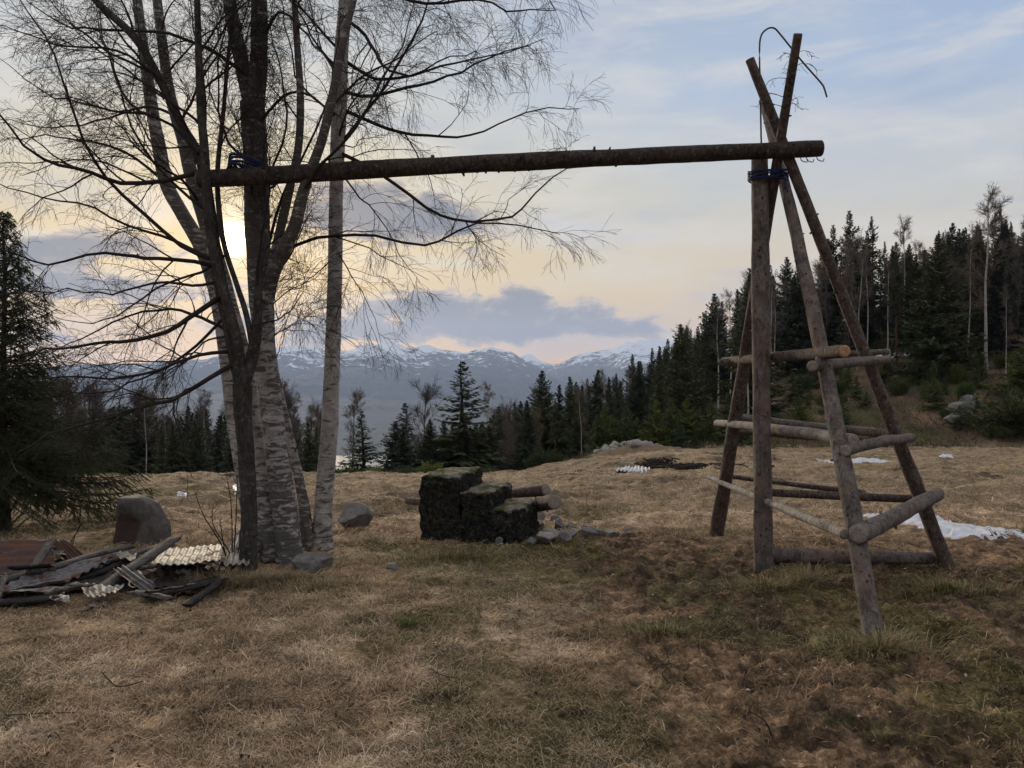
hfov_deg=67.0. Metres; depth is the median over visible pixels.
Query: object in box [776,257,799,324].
spruce tree
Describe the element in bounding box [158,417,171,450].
spruce tree
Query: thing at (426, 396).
bare tree
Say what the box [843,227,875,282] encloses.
bare tree
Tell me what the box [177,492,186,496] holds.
snow
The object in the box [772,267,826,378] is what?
spruce tree
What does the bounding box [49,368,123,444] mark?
bare tree
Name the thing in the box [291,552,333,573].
boulder
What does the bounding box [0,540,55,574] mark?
roof panel
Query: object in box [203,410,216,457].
spruce tree
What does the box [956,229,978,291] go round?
pine tree
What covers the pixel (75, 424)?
spruce tree
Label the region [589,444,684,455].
earth mound
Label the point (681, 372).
spruce tree
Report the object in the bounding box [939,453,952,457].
snow
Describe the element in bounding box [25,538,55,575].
board
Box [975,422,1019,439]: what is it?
juniper bush
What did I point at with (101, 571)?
board
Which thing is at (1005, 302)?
bare birch
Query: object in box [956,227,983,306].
spruce tree
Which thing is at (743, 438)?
young spruce
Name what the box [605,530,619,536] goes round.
sunken stone
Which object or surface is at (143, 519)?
boulder
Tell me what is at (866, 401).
young spruce
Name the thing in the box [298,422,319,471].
spruce tree
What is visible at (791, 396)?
young spruce
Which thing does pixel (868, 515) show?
snow
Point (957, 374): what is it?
juniper bush
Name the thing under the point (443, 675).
fallen twig
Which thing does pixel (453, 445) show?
spruce tree
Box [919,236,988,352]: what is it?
spruce tree
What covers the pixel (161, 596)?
board
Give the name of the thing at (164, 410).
bare birch
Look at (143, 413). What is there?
bare birch
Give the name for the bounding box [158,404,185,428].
bare tree
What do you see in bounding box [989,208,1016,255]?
pine tree
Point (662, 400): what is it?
spruce tree
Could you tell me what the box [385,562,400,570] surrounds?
boulder
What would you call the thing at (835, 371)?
young spruce
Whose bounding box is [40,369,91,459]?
bare tree
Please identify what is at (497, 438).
spruce tree
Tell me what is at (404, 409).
spruce tree
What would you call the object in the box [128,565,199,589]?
corrugated sheet
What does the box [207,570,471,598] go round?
grass tuft
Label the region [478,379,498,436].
bare birch
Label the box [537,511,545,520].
rubble stone
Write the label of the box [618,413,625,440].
spruce tree
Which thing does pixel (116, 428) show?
spruce tree
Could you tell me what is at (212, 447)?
spruce tree
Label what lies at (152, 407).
bare tree
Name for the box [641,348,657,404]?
pine tree
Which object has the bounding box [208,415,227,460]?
spruce tree
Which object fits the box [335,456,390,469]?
water
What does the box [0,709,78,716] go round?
fallen twig
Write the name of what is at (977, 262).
pine tree
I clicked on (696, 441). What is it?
young spruce
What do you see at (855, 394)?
young spruce
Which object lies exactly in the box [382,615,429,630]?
grass tuft
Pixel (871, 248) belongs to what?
pine tree
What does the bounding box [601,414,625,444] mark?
young spruce
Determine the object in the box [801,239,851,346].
spruce tree
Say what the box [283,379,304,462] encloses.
bare tree
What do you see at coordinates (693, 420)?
young spruce
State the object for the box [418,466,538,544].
concrete steps
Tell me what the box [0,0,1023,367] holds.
sky
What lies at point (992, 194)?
bare birch
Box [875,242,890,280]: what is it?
pine tree
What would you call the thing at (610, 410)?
pine tree
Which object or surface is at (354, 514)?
boulder
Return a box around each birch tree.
[0,0,259,551]
[0,0,290,562]
[0,0,485,564]
[202,0,619,551]
[277,323,318,547]
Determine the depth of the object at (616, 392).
68.66 m
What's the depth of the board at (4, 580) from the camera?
5.54 m
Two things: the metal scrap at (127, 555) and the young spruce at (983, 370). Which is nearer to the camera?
the metal scrap at (127, 555)
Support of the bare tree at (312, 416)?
on the ground at (854, 750)
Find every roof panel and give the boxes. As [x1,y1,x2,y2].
[0,539,65,554]
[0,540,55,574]
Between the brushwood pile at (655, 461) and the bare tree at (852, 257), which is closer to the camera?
the brushwood pile at (655, 461)
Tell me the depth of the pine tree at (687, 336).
71.96 m
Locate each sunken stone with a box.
[578,527,598,535]
[594,528,604,534]
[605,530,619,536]
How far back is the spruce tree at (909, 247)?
111.63 m
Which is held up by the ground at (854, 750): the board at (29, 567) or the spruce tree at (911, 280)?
the spruce tree at (911, 280)
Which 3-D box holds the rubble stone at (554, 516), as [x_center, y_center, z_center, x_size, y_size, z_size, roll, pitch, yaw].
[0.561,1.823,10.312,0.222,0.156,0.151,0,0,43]
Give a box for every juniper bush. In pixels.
[342,464,361,472]
[361,466,386,471]
[397,465,417,472]
[415,460,444,472]
[478,464,497,472]
[523,447,556,468]
[548,449,566,462]
[796,373,813,391]
[814,395,822,404]
[835,379,847,394]
[843,414,854,425]
[884,376,912,395]
[913,381,942,398]
[931,388,1023,434]
[938,408,951,419]
[939,362,973,383]
[952,378,977,398]
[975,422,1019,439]
[990,351,1015,367]
[997,385,1023,402]
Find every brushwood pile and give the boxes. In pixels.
[634,456,679,468]
[642,461,747,469]
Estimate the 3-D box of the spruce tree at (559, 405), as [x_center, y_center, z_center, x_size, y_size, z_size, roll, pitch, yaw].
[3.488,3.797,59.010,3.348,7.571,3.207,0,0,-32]
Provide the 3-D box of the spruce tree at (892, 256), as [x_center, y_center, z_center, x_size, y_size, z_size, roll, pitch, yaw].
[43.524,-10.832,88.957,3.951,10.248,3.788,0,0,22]
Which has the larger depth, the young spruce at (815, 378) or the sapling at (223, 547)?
the young spruce at (815, 378)
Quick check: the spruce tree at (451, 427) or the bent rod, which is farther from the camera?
the spruce tree at (451, 427)
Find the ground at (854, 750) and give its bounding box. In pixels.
[0,306,1023,767]
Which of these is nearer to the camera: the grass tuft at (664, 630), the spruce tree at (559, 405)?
the grass tuft at (664, 630)
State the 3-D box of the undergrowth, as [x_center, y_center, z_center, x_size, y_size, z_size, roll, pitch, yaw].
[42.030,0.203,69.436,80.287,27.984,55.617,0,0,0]
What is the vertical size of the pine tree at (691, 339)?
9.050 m
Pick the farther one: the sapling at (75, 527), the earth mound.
the earth mound
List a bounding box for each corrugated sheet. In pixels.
[1,580,49,597]
[2,552,116,594]
[7,582,77,593]
[13,558,111,580]
[54,539,83,559]
[81,583,123,597]
[112,565,154,589]
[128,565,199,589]
[137,564,219,599]
[151,544,222,565]
[224,529,249,566]
[615,466,649,472]
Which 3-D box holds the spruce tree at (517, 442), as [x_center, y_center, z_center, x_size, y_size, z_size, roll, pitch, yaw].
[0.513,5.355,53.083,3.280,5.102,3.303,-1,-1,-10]
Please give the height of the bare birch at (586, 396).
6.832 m
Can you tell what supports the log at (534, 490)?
on the log at (550, 502)
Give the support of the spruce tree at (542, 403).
on the ground at (854, 750)
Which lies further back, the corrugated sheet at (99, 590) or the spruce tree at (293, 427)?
the spruce tree at (293, 427)
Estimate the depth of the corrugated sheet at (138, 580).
5.87 m
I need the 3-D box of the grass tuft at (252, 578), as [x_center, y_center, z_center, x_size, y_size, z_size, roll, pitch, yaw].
[-2.118,1.539,6.135,1.844,0.149,0.674,0,0,0]
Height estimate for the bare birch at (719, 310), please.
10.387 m
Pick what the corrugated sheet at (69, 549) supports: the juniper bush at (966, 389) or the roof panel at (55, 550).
the roof panel at (55, 550)
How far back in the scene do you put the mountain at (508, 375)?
7212.64 m
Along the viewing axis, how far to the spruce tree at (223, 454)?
47.18 m
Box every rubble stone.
[495,537,502,545]
[526,537,537,544]
[536,531,555,543]
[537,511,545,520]
[538,520,543,528]
[543,528,559,536]
[550,514,559,521]
[554,518,564,529]
[557,529,571,541]
[569,528,577,536]
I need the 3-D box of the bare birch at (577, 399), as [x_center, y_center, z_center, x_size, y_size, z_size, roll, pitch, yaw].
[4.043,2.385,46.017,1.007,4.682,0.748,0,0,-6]
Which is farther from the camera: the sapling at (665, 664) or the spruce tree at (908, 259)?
the spruce tree at (908, 259)
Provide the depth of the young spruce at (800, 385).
60.66 m
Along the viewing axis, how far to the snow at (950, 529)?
8.38 m
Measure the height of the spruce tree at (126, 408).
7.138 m
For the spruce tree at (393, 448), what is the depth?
44.25 m
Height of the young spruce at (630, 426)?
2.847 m
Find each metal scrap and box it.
[49,594,69,601]
[81,600,113,609]
[116,551,136,560]
[175,568,190,574]
[204,560,220,569]
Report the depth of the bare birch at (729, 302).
69.41 m
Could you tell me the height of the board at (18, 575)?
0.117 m
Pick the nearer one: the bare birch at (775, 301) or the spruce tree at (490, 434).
the spruce tree at (490, 434)
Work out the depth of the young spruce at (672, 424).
43.46 m
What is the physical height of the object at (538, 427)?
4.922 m
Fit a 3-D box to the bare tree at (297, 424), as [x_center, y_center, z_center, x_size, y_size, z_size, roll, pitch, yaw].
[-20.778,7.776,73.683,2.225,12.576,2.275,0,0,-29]
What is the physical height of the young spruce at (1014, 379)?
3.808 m
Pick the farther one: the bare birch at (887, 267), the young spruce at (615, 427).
the bare birch at (887, 267)
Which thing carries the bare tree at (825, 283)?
on the ground at (854, 750)
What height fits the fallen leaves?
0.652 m
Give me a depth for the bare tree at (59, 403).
70.64 m
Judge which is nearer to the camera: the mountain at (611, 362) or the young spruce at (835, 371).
the young spruce at (835, 371)
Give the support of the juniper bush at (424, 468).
on the ground at (854, 750)
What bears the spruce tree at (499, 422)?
on the ground at (854, 750)
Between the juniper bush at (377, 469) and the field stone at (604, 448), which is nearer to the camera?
the juniper bush at (377, 469)
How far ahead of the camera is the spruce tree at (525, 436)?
46.99 m
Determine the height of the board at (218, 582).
0.105 m
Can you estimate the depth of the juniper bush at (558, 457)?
43.85 m
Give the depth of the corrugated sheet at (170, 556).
6.46 m
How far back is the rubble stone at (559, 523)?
9.16 m
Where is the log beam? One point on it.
(431, 165)
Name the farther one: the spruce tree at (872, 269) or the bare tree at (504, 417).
the spruce tree at (872, 269)
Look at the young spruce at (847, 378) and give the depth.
64.01 m
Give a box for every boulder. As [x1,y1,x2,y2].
[112,495,170,544]
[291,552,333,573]
[338,502,372,528]
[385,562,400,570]
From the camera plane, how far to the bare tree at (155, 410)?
72.92 m
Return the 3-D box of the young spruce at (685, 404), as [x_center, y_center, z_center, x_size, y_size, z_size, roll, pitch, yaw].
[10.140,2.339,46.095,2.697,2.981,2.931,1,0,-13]
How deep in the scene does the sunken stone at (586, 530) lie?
8.33 m
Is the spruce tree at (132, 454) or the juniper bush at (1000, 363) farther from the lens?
the juniper bush at (1000, 363)
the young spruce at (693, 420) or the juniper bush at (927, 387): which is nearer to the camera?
the young spruce at (693, 420)
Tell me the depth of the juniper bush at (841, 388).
62.73 m
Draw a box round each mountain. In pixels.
[7,342,569,455]
[520,354,556,367]
[540,338,729,403]
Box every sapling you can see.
[70,508,85,544]
[195,472,240,569]
[649,644,677,683]
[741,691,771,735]
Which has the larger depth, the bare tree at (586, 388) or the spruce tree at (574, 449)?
the bare tree at (586, 388)
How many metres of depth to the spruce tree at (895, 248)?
115.87 m
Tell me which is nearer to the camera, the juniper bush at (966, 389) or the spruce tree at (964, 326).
the juniper bush at (966, 389)
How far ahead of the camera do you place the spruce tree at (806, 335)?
79.46 m
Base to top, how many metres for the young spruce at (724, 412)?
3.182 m
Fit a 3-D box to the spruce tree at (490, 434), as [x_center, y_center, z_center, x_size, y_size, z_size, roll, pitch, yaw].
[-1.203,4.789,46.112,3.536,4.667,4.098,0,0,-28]
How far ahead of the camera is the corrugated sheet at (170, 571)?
6.27 m
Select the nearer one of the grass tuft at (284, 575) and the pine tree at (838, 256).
the grass tuft at (284, 575)
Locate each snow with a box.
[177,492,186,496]
[817,457,887,463]
[864,513,878,517]
[901,513,1023,539]
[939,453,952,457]
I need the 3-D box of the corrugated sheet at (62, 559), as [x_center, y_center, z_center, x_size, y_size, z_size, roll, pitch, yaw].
[-3.745,1.550,6.444,0.678,0.120,0.656,0,0,-11]
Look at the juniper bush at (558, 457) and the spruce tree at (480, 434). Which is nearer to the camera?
the juniper bush at (558, 457)
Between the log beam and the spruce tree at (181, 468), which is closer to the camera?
the log beam
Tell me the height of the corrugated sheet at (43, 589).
0.068 m
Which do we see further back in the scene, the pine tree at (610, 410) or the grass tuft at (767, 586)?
the pine tree at (610, 410)
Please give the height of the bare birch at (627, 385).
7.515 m
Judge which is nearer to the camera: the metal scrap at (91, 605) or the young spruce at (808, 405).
the metal scrap at (91, 605)
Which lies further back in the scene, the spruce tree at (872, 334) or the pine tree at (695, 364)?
the spruce tree at (872, 334)
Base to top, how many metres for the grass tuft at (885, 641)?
0.226 m
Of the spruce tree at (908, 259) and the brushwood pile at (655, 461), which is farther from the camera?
the spruce tree at (908, 259)
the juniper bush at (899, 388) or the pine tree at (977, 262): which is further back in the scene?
the pine tree at (977, 262)
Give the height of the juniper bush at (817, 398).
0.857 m
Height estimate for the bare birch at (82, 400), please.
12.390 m
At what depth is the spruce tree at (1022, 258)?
81.80 m
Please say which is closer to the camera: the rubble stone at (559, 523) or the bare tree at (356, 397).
the rubble stone at (559, 523)
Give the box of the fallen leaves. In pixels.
[0,490,1022,767]
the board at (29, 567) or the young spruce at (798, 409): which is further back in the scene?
the young spruce at (798, 409)
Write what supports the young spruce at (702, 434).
on the ground at (854, 750)
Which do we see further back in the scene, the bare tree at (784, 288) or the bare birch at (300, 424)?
the bare tree at (784, 288)
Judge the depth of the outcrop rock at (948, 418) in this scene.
47.95 m
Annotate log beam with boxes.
[195,140,824,187]
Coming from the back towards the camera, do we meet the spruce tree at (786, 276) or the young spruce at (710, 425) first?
the spruce tree at (786, 276)
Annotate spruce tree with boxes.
[0,210,165,534]
[62,409,86,467]
[81,425,111,473]
[99,408,132,473]
[101,389,178,474]
[104,408,117,446]
[107,407,143,456]
[140,444,154,473]
[148,423,172,473]
[153,424,185,472]
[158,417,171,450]
[173,411,225,472]
[175,407,191,460]
[176,417,182,460]
[180,412,209,463]
[182,428,214,472]
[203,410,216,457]
[207,428,225,469]
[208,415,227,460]
[210,425,225,472]
[212,416,227,444]
[216,431,233,472]
[219,427,230,470]
[222,415,227,443]
[292,426,300,456]
[293,425,304,455]
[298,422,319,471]
[309,428,319,468]
[336,411,384,471]
[362,421,419,471]
[378,403,419,457]
[388,426,419,472]
[410,419,448,467]
[415,361,509,471]
[436,420,450,461]
[443,419,481,467]
[445,426,455,460]
[464,437,482,463]
[472,427,485,467]
[475,432,499,469]
[477,425,482,442]
[480,425,515,470]
[491,406,515,469]
[492,422,504,469]
[507,402,523,464]
[508,427,524,469]
[511,400,543,469]
[512,401,523,436]
[521,370,570,462]
[549,384,571,458]
[552,377,590,454]
[562,385,591,456]
[562,409,584,459]
[563,382,590,426]
[584,370,617,441]
[584,385,592,419]
[584,404,607,454]
[592,380,621,437]
[617,381,626,417]
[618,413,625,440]
[619,365,652,438]
[626,361,648,429]
[641,346,677,439]
[647,347,685,424]
[652,324,714,436]
[667,351,684,415]
[690,294,736,402]
[702,298,797,419]
[719,298,786,393]
[727,290,740,352]
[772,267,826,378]
[772,276,782,341]
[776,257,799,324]
[778,274,802,343]
[800,298,812,348]
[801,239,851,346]
[836,245,895,350]
[844,249,885,339]
[875,254,926,350]
[879,246,906,331]
[882,242,902,299]
[885,233,989,386]
[885,248,916,315]
[898,244,914,281]
[907,250,927,321]
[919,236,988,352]
[939,223,983,341]
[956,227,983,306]
[965,239,1023,357]
[969,224,990,299]
[976,225,1023,316]
[1007,263,1023,328]
[1010,225,1023,272]
[1012,243,1023,299]
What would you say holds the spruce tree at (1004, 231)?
on the ground at (854, 750)
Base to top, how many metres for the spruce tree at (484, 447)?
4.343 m
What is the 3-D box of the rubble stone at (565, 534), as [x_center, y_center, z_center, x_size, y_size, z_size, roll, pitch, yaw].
[0.518,1.471,7.539,0.148,0.124,0.078,0,0,22]
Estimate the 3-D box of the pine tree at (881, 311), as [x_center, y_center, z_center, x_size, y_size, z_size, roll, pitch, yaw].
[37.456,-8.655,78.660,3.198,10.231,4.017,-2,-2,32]
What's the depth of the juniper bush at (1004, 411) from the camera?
45.52 m
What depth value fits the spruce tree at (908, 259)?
92.93 m
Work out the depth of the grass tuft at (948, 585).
5.80 m
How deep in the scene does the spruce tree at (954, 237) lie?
74.10 m
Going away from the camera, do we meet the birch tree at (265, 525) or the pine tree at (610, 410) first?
the birch tree at (265, 525)
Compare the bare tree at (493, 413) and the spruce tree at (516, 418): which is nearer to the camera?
the spruce tree at (516, 418)
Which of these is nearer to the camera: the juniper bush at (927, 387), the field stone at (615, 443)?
the field stone at (615, 443)
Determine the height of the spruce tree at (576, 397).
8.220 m
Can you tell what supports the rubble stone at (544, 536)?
on the ground at (854, 750)
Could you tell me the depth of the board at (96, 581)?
6.07 m
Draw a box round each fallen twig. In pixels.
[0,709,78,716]
[101,672,142,686]
[430,667,461,679]
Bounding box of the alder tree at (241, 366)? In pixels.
[0,0,358,574]
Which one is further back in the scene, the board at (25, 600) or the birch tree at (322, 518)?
the birch tree at (322, 518)
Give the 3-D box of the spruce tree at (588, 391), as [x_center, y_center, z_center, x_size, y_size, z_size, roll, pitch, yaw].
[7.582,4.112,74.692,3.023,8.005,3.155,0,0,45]
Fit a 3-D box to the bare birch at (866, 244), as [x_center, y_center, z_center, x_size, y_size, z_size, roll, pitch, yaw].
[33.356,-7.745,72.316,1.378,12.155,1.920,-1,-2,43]
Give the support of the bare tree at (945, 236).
on the ground at (854, 750)
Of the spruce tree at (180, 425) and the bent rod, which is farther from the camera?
the spruce tree at (180, 425)
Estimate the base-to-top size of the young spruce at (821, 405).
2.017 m
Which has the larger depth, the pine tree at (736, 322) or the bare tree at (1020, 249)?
the bare tree at (1020, 249)
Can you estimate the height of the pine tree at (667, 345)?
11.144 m
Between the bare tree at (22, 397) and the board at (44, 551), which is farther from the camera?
the bare tree at (22, 397)
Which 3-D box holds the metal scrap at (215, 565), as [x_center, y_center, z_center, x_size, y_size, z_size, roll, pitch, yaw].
[-2.333,1.419,6.059,0.118,0.060,0.204,0,0,-10]
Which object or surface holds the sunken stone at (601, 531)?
on the ground at (854, 750)
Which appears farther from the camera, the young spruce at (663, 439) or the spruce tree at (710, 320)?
the spruce tree at (710, 320)
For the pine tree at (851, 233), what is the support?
on the ground at (854, 750)
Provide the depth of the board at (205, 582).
5.79 m
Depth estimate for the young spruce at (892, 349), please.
72.67 m
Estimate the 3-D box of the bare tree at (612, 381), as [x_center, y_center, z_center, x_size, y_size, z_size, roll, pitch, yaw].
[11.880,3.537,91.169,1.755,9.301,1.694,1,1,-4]
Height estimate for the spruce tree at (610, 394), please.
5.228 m
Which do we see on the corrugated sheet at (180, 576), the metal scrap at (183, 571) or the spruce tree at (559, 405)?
the metal scrap at (183, 571)
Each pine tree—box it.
[549,399,566,453]
[602,377,620,427]
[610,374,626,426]
[619,354,642,418]
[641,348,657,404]
[647,361,666,414]
[649,347,674,403]
[662,339,670,358]
[683,325,703,380]
[686,326,714,419]
[688,312,722,423]
[689,329,694,355]
[716,268,772,379]
[720,301,729,342]
[725,287,748,356]
[770,265,786,351]
[818,225,848,345]
[835,210,863,294]
[865,217,886,282]
[865,249,895,345]
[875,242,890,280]
[884,254,910,370]
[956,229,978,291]
[963,228,991,313]
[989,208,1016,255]
[1008,222,1018,270]
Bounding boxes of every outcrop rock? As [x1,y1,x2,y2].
[943,413,968,424]
[946,402,972,415]
[959,395,984,409]
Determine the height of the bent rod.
1.138 m
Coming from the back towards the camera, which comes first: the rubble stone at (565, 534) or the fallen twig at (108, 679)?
the rubble stone at (565, 534)
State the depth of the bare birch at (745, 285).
50.70 m
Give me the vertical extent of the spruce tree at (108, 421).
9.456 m
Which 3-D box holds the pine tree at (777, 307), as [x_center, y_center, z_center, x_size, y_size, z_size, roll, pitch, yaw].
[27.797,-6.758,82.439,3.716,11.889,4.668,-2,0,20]
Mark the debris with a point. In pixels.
(147, 575)
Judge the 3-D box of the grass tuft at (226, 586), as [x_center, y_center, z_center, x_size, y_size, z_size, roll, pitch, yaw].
[-2.256,1.509,6.075,0.899,0.213,0.721,0,0,0]
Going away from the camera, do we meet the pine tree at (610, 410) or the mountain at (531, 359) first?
the pine tree at (610, 410)
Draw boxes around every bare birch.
[74,384,90,411]
[135,383,153,473]
[158,377,170,464]
[187,394,209,446]
[199,387,212,461]
[218,401,225,424]
[295,421,305,464]
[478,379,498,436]
[572,387,585,453]
[579,388,588,424]
[596,368,613,408]
[623,366,632,417]
[708,296,725,417]
[720,287,736,393]
[735,281,750,414]
[770,269,782,383]
[770,292,786,378]
[854,250,870,370]
[858,237,873,342]
[882,257,895,348]
[891,214,912,324]
[918,258,928,277]
[957,181,1014,372]
[962,221,979,345]
[1000,285,1014,378]
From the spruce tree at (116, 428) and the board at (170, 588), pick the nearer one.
the board at (170, 588)
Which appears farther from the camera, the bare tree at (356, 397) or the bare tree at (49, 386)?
the bare tree at (49, 386)
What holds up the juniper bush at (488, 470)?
on the ground at (854, 750)
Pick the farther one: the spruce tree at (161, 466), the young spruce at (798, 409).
the young spruce at (798, 409)
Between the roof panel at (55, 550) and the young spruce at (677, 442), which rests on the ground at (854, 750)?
the young spruce at (677, 442)
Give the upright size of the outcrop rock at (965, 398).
1.136 m
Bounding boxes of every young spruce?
[584,405,621,450]
[584,414,610,453]
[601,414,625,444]
[614,404,640,443]
[623,417,648,440]
[634,400,672,445]
[656,397,691,445]
[657,427,668,440]
[667,418,692,448]
[669,415,690,444]
[674,399,708,444]
[687,428,701,448]
[689,419,702,444]
[694,424,708,442]
[698,401,722,442]
[709,393,751,443]
[722,403,752,445]
[780,375,802,405]
[783,398,814,421]
[784,373,813,403]
[785,372,797,383]
[786,395,813,421]
[802,396,812,408]
[809,371,819,388]
[816,393,841,413]
[834,369,844,374]
[838,368,856,389]
[839,394,856,423]
[847,376,869,400]
[857,392,873,408]
[867,355,899,383]
[871,338,878,348]
[876,336,885,348]
[889,343,895,355]
[918,376,952,409]
[920,364,942,389]
[939,376,950,394]
[950,405,969,430]
[967,359,992,388]
[973,355,992,377]
[980,346,1023,397]
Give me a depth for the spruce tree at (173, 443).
45.17 m
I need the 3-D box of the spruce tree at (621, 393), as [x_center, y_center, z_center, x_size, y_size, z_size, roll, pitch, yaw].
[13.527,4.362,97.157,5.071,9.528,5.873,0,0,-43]
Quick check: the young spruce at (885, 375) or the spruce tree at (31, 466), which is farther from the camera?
the young spruce at (885, 375)
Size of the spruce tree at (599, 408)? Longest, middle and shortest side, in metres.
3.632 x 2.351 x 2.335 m
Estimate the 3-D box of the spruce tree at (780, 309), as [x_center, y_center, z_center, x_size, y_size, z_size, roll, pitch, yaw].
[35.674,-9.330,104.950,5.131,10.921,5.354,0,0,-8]
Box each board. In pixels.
[0,544,135,581]
[0,572,8,599]
[0,593,59,605]
[7,563,53,569]
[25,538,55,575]
[44,583,95,595]
[49,554,142,586]
[57,544,176,572]
[72,567,226,590]
[98,535,182,586]
[126,590,173,600]
[140,563,158,570]
[141,576,228,598]
[144,583,195,592]
[182,574,227,606]
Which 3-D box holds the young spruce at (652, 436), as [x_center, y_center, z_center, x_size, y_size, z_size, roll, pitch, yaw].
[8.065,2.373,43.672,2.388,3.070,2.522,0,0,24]
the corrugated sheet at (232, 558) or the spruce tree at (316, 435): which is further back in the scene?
the spruce tree at (316, 435)
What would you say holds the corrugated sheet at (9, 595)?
on the ground at (854, 750)
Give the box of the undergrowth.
[561,306,1023,461]
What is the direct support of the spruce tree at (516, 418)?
on the ground at (854, 750)
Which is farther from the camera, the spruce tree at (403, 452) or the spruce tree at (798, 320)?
the spruce tree at (798, 320)
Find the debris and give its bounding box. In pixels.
[2,559,237,593]
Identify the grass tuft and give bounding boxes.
[160,566,350,591]
[179,559,285,591]
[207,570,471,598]
[224,565,399,591]
[334,544,580,568]
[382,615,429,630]
[512,608,790,651]
[698,569,837,599]
[757,621,999,675]
[760,561,849,588]
[842,569,1023,603]
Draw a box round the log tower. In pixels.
[706,33,955,637]
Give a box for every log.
[405,497,420,505]
[512,484,550,497]
[534,493,561,511]
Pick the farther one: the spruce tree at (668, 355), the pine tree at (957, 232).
the pine tree at (957, 232)
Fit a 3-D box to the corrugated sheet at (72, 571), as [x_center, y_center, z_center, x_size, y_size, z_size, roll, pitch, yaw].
[-3.639,1.508,6.115,0.532,0.147,0.992,0,0,0]
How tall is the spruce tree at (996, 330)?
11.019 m
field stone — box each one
[601,446,609,450]
[611,441,619,446]
[635,440,642,446]
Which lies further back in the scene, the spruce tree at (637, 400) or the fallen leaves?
the spruce tree at (637, 400)
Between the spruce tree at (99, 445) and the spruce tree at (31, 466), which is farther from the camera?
the spruce tree at (99, 445)
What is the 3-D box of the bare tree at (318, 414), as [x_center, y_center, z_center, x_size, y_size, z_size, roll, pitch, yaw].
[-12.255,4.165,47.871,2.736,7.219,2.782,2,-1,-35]
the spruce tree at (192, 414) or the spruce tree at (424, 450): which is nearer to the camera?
the spruce tree at (424, 450)
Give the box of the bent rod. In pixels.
[759,27,827,161]
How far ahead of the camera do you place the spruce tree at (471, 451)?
44.38 m
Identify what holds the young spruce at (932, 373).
on the ground at (854, 750)
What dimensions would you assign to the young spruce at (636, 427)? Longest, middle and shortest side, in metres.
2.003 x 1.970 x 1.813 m
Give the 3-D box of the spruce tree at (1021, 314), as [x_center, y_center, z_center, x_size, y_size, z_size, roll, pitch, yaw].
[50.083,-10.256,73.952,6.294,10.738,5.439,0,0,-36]
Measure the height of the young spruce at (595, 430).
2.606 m
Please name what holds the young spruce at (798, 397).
on the ground at (854, 750)
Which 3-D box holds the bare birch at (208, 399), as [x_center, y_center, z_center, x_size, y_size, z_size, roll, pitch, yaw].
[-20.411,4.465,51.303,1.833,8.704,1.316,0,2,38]
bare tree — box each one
[8,354,48,449]
[29,363,60,415]
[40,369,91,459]
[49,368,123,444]
[50,373,80,427]
[55,373,82,451]
[89,397,120,447]
[127,385,170,459]
[143,388,163,432]
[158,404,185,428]
[192,404,211,426]
[281,377,298,445]
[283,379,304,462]
[289,405,301,449]
[301,402,320,448]
[305,396,321,464]
[339,387,365,467]
[399,373,445,453]
[490,404,507,424]
[494,401,517,469]
[495,395,521,469]
[528,383,545,433]
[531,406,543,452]
[580,379,593,407]
[610,375,619,410]
[672,320,691,347]
[776,273,796,333]
[811,260,827,316]
[821,272,833,336]
[838,234,861,357]
[838,261,856,344]
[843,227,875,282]
[910,238,927,283]
[918,246,967,331]
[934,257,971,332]
[940,228,948,243]
[972,210,1017,322]
[1006,234,1023,338]
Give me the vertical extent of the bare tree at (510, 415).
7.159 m
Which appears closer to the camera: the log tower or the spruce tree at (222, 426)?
the log tower
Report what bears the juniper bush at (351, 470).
on the ground at (854, 750)
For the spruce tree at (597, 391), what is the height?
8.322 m
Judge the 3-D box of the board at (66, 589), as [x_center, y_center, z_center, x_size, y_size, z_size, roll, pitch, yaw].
[-3.033,1.413,5.315,0.404,0.105,0.051,0,0,10]
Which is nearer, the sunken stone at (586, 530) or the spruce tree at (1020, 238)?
the sunken stone at (586, 530)
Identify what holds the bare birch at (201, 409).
on the ground at (854, 750)
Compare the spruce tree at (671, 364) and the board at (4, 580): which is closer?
the board at (4, 580)
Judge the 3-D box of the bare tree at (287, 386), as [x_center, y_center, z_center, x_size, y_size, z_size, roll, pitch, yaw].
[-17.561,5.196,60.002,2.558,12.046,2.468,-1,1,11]
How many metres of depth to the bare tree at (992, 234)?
74.70 m
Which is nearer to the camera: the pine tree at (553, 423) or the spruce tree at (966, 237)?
the pine tree at (553, 423)
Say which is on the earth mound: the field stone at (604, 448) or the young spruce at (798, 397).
the field stone at (604, 448)
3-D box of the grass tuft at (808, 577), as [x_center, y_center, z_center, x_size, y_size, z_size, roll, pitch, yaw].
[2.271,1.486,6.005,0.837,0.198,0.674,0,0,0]
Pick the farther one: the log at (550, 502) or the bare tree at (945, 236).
the bare tree at (945, 236)
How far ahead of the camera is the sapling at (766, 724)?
3.37 m
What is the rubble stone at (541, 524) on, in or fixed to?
on the ground at (854, 750)
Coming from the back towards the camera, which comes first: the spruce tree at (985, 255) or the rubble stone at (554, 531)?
the spruce tree at (985, 255)
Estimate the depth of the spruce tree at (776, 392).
53.36 m
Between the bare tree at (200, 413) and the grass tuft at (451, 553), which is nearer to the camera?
the grass tuft at (451, 553)
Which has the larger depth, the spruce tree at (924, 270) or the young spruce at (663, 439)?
the spruce tree at (924, 270)
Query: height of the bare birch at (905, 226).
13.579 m

